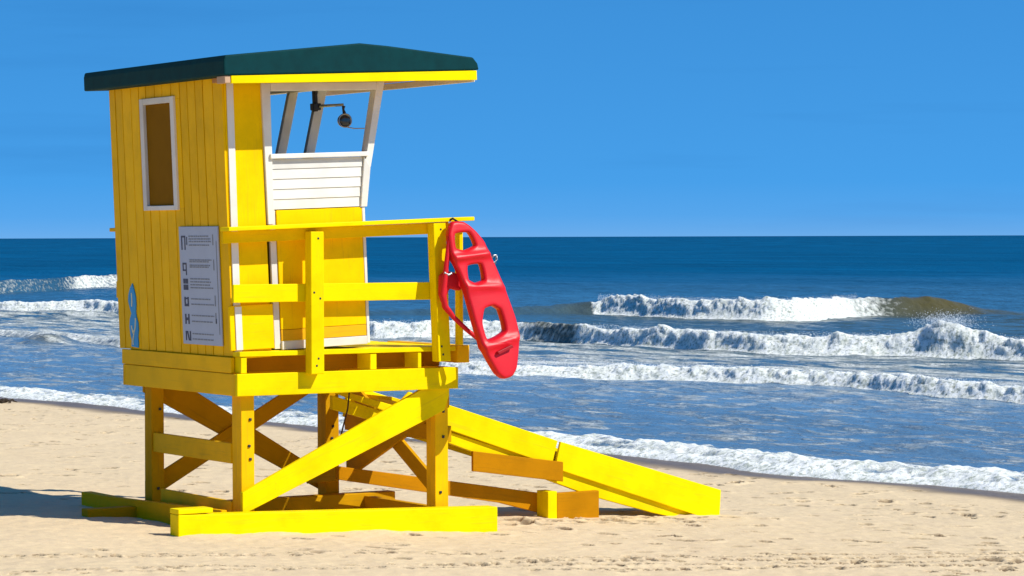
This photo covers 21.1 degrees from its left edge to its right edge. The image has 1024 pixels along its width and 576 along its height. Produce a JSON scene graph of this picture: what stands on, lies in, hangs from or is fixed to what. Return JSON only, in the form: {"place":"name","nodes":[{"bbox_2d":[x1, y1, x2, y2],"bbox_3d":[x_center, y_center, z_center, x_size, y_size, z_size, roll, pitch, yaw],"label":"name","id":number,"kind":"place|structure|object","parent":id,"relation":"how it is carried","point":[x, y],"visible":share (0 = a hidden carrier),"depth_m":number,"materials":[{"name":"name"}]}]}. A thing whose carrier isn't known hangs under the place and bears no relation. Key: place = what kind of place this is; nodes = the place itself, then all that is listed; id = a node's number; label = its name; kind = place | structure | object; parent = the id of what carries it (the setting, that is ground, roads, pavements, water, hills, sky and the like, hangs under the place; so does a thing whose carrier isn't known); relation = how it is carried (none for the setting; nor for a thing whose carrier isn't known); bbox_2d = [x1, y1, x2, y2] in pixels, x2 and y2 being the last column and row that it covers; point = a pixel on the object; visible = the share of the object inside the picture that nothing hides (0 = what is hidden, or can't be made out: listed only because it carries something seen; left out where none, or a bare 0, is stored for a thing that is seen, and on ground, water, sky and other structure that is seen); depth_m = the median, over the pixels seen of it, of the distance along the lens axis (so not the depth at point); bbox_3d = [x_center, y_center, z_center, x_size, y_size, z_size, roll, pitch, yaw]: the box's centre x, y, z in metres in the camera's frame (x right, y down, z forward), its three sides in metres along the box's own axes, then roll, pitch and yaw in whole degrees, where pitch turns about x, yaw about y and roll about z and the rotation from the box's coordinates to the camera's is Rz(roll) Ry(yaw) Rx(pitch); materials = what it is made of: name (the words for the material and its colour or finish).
{"place":"outdoors","nodes":[
{"label":"outdoors","id":0,"kind":"place"},
{"bbox_2d":[0,235,1023,493],"bbox_3d":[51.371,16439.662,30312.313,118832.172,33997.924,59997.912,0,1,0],"label":"sea","id":1,"kind":"structure","parent":0,"point":[910,419],"depth_m":72.98,"materials":[{"name":"liquid"}]},
{"bbox_2d":[373,293,1023,388],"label":"sea spray","id":2,"kind":"object","parent":1,"relation":"on","point":[945,316],"visible":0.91,"depth_m":70.31,"materials":[{"name":"white liquid"}]},
{"bbox_2d":[0,397,1023,575],"bbox_3d":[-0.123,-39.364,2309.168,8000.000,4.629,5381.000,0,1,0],"label":"beach sand","id":3,"kind":"structure","parent":0,"point":[57,458],"depth_m":24.55,"materials":[{"name":"beige sand"}]},
{"bbox_2d":[0,398,16,402],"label":"seaweed clump","id":4,"kind":"object","parent":3,"relation":"on","point":[4,400],"visible":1,"depth_m":49.31,"materials":[{"name":"brown plant"}]},
{"bbox_2d":[81,43,720,536],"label":"lifeguard tower","id":5,"kind":"structure","parent":3,"relation":"on","point":[191,141],"depth_m":23.40,"materials":[{"name":"paint"}]},
{"bbox_2d":[179,226,223,345],"bbox_3d":[-2.620,-0.019,23.155,0.054,0.997,0.745,-1,1,-32],"label":"notice board","id":6,"kind":"object","parent":5,"relation":"attached to","point":[201,285],"visible":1,"depth_m":23.13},
{"bbox_2d":[260,82,383,224],"bbox_3d":[-1.603,-1.144,23.176,1.175,1.219,0.125,-1,1,-32],"label":"window","id":7,"kind":"structure","parent":5,"relation":"in","point":[376,88],"depth_m":23.05,"materials":[{"name":"beige paint"}]},
{"bbox_2d":[310,91,364,128],"bbox_3d":[-1.529,-1.566,24.156,0.487,0.338,0.099,0,1,-12],"label":"hanging lamp","id":8,"kind":"object","parent":5,"relation":"hanging from","point":[344,119],"visible":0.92,"depth_m":24.12,"materials":[{"name":"metal"}]},
{"bbox_2d":[438,218,519,378],"bbox_3d":[-0.280,0.085,23.499,0.702,1.377,0.344,-1,1,-20],"label":"rescue can","id":9,"kind":"object","parent":5,"relation":"hanging from","point":[500,351],"visible":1,"depth_m":23.45,"materials":[{"name":"red plastic"}]},
{"bbox_2d":[0,0,1023,238],"label":"sky","id":10,"kind":"structure","parent":0,"point":[579,118],"materials":[{"name":"blue"}]}
]}

